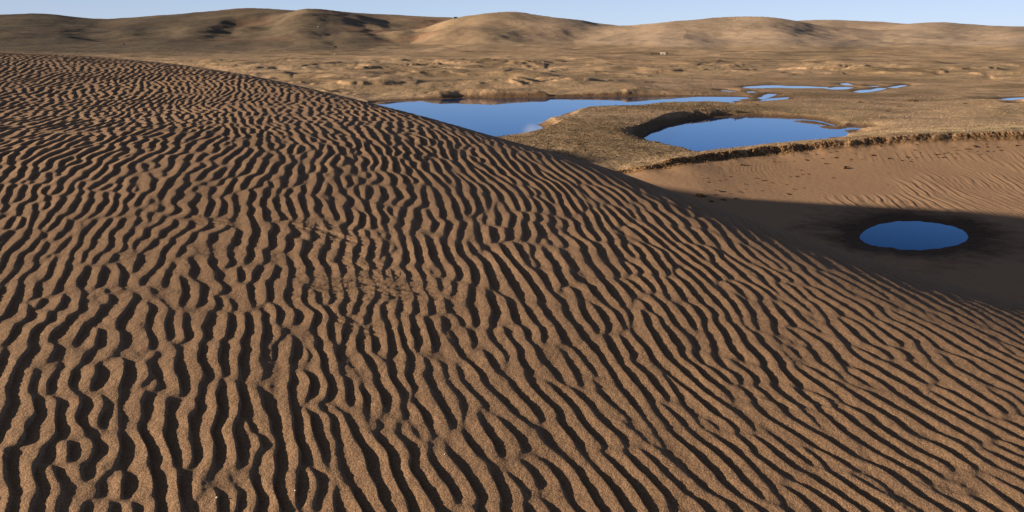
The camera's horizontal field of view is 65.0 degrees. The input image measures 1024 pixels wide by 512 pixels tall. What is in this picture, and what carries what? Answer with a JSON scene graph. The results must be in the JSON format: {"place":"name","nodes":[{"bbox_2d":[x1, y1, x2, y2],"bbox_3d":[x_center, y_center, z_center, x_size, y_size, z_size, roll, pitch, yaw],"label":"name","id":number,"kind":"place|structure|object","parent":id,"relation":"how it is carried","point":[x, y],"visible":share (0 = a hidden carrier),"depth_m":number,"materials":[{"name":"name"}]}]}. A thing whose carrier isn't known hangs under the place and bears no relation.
{"place":"outdoors","nodes":[
{"label":"outdoors","id":0,"kind":"place"},
{"bbox_2d":[0,52,1023,511],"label":"sand dune","id":1,"kind":"structure","parent":0,"point":[220,290],"depth_m":4.09,"materials":[{"name":"brown sand"}]},
{"bbox_2d":[0,8,1023,55],"bbox_3d":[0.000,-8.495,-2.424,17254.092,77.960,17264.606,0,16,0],"label":"hills","id":2,"kind":"structure","parent":0,"point":[252,30],"depth_m":1327.96,"materials":[{"name":"brown sand"}]},
{"bbox_2d":[0,0,1023,25],"label":"sky","id":3,"kind":"structure","parent":0,"point":[612,12],"materials":[{"name":"blue"}]},
{"bbox_2d":[85,50,1023,170],"bbox_3d":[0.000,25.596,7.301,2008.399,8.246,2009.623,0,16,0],"label":"ground","id":4,"kind":"structure","parent":0,"point":[371,77],"depth_m":416.11,"materials":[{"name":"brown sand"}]},
{"bbox_2d":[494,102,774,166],"bbox_3d":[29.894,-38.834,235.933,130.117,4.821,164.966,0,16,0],"label":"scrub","id":5,"kind":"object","parent":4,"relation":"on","point":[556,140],"visible":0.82,"depth_m":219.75,"materials":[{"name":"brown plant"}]},
{"bbox_2d":[373,96,748,135],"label":"water","id":6,"kind":"structure","parent":0,"point":[499,116],"depth_m":310.53,"materials":[{"name":"blue liquid"}]},
{"bbox_2d":[644,116,866,150],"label":"water","id":7,"kind":"structure","parent":0,"point":[705,134],"depth_m":237.11,"materials":[{"name":"blue liquid"}]},
{"bbox_2d":[758,94,776,99],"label":"water","id":8,"kind":"structure","parent":0,"point":[766,96],"depth_m":359.51,"materials":[{"name":"blue liquid"}]},
{"bbox_2d":[761,97,788,100],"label":"water","id":9,"kind":"structure","parent":0,"point":[769,99],"depth_m":344.69,"materials":[{"name":"blue liquid"}]},
{"bbox_2d":[743,85,851,89],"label":"water","id":10,"kind":"structure","parent":0,"point":[780,86],"depth_m":412.78,"materials":[{"name":"blue liquid"}]},
{"bbox_2d":[618,132,1023,302],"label":"sand basin","id":11,"kind":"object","parent":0,"point":[975,196],"visible":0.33,"depth_m":146.22,"materials":[{"name":"brown sand"}]},
{"bbox_2d":[616,131,1014,172],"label":"turf edge","id":12,"kind":"object","parent":11,"relation":"on","point":[687,160],"visible":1,"depth_m":171.43,"materials":[{"name":"brown plant"}]},
{"bbox_2d":[853,88,886,92],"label":"water","id":13,"kind":"structure","parent":0,"point":[864,91],"depth_m":393.36,"materials":[{"name":"blue liquid"}]},
{"bbox_2d":[860,221,967,249],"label":"water","id":14,"kind":"structure","parent":0,"point":[911,235],"depth_m":120.11,"materials":[{"name":"blue liquid"}]},
{"bbox_2d":[1003,97,1023,99],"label":"water","id":15,"kind":"structure","parent":0,"point":[1013,98],"depth_m":349.49,"materials":[{"name":"blue liquid"}]}
]}

